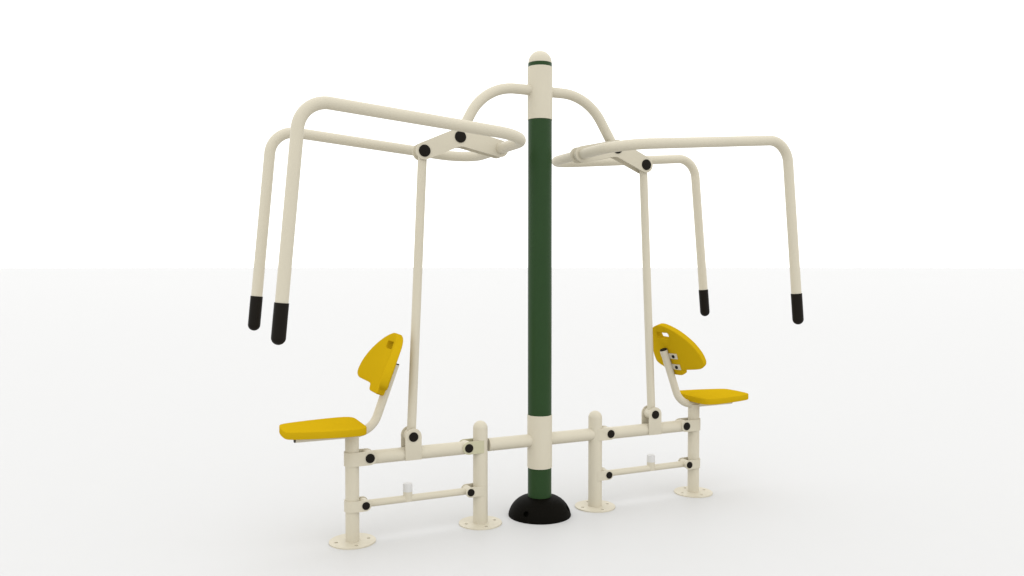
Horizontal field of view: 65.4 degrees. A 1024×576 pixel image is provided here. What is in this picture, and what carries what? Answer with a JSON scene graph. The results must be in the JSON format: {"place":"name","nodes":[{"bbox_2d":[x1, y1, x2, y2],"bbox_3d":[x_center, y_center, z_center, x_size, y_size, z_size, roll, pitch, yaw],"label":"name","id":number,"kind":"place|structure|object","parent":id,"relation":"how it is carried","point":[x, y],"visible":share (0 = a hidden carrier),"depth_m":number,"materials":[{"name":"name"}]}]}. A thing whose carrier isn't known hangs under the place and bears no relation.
{"place":"outdoors","nodes":[
{"label":"outdoors","id":0,"kind":"place"},
{"bbox_2d":[0,268,1023,575],"bbox_3d":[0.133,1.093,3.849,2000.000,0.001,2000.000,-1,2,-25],"label":"ground","id":1,"kind":"structure","parent":0,"point":[872,424],"depth_m":6.21,"materials":[{"name":"white"}]},
{"bbox_2d":[248,51,803,549],"bbox_3d":[0.133,-0.015,3.819,2.590,2.221,0.791,-1,2,-25],"label":"exercise machine","id":2,"kind":"object","parent":1,"relation":"on","point":[676,351],"visible":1,"depth_m":3.75,"materials":[{"name":"beige metal"}]},
{"bbox_2d":[0,0,1023,267],"label":"sky","id":3,"kind":"structure","parent":0,"point":[134,133],"materials":[{"name":"white"}]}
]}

